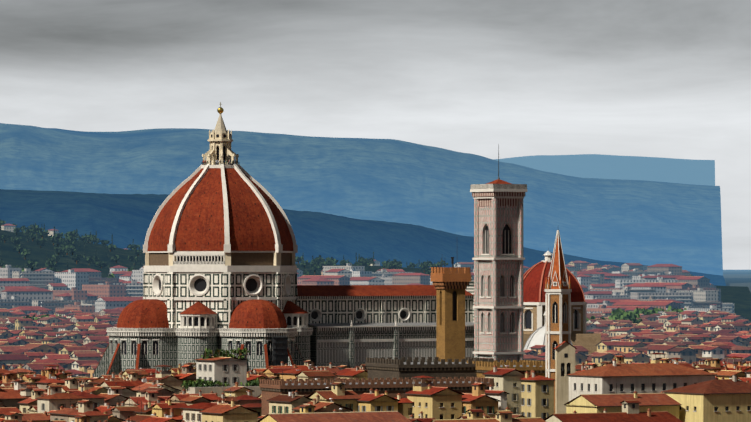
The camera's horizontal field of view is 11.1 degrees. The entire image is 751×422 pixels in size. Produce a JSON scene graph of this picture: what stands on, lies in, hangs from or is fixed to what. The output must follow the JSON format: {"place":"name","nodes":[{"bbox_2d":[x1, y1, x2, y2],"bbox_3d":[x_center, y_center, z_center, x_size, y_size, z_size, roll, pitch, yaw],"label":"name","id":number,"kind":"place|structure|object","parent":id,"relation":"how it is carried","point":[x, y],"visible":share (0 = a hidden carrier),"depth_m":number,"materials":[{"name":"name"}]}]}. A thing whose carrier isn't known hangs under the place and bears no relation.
{"place":"outdoors","nodes":[
{"label":"outdoors","id":0,"kind":"place"},
{"bbox_2d":[93,102,526,377],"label":"cathedral","id":1,"kind":"structure","parent":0,"point":[220,248],"depth_m":1327.21,"materials":[{"name":"stone"}]},
{"bbox_2d":[202,159,237,164],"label":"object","id":2,"kind":"object","parent":1,"relation":"on","point":[217,161],"visible":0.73,"depth_m":1333.21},
{"bbox_2d":[0,123,722,275],"bbox_3d":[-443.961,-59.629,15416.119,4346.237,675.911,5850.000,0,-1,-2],"label":"hill range","id":3,"kind":"structure","parent":0,"point":[644,222],"depth_m":14414.01,"materials":[{"name":"blue"}]},
{"bbox_2d":[0,189,725,285],"bbox_3d":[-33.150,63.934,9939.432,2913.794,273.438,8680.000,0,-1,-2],"label":"hill range","id":4,"kind":"structure","parent":0,"point":[125,220],"depth_m":9101.37,"materials":[{"name":"blue"}]},
{"bbox_2d":[0,308,750,377],"bbox_3d":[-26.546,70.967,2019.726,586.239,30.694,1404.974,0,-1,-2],"label":"city houses","id":5,"kind":"structure","parent":0,"point":[76,343],"depth_m":1718.89,"materials":[{"name":"red tile"}]},
{"bbox_2d":[0,229,750,320],"bbox_3d":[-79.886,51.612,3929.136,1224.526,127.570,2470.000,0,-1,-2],"label":"hill range","id":6,"kind":"structure","parent":0,"point":[739,297],"depth_m":3963.16,"materials":[{"name":"green plant"}]},
{"bbox_2d":[0,0,750,269],"label":"sky","id":7,"kind":"structure","parent":0,"point":[643,78],"materials":[{"name":"grey"}]},
{"bbox_2d":[259,257,544,414],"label":"medieval palace","id":8,"kind":"structure","parent":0,"point":[452,366],"depth_m":1001.64,"materials":[{"name":"brown stone"}]},
{"bbox_2d":[493,154,714,185],"bbox_3d":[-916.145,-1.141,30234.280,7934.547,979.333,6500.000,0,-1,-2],"label":"hill range","id":9,"kind":"structure","parent":0,"point":[681,171],"depth_m":30466.15,"materials":[{"name":"blue"}]},
{"bbox_2d":[723,270,750,291],"bbox_3d":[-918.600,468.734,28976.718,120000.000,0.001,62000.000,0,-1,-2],"label":"distant ground","id":10,"kind":"structure","parent":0,"point":[742,278],"depth_m":17815.57,"materials":[{"name":"blue"}]},
{"bbox_2d":[0,219,628,277],"bbox_3d":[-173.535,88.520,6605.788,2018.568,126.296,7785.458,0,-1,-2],"label":"trees","id":11,"kind":"object","parent":10,"relation":"on","point":[73,236],"visible":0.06,"depth_m":4154.46,"materials":[{"name":"green plant"}]},
{"bbox_2d":[0,224,733,314],"bbox_3d":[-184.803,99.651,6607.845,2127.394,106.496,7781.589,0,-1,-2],"label":"town houses","id":12,"kind":"structure","parent":10,"relation":"on","point":[607,288],"depth_m":3271.87,"materials":[{"name":"tile"}]},
{"label":"old town paving ground","id":13,"kind":"structure","parent":0,"visible":0},
{"bbox_2d":[182,348,261,396],"bbox_3d":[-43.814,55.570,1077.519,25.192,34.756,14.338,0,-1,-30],"label":"roof garden","id":14,"kind":"object","parent":13,"relation":"on","point":[193,386],"visible":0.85,"depth_m":1075.07,"materials":[{"name":"green plant"}]},
{"bbox_2d":[23,305,686,322],"bbox_3d":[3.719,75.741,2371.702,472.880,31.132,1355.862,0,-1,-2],"label":"trees","id":15,"kind":"object","parent":13,"relation":"on","point":[620,314],"visible":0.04,"depth_m":2474.57,"materials":[{"name":"green plant"}]},
{"bbox_2d":[0,353,750,421],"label":"city houses","id":16,"kind":"structure","parent":13,"relation":"on","point":[617,388],"depth_m":943.78,"materials":[{"name":"red tile"}]},
{"bbox_2d":[545,230,576,413],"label":"bell tower","id":17,"kind":"structure","parent":13,"relation":"on","point":[559,357],"depth_m":994.45,"materials":[{"name":"stone"}]},
{"bbox_2d":[523,251,600,354],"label":"domed chapel","id":18,"kind":"structure","parent":13,"relation":"on","point":[534,280],"depth_m":1609.92,"materials":[{"name":"red tile"}]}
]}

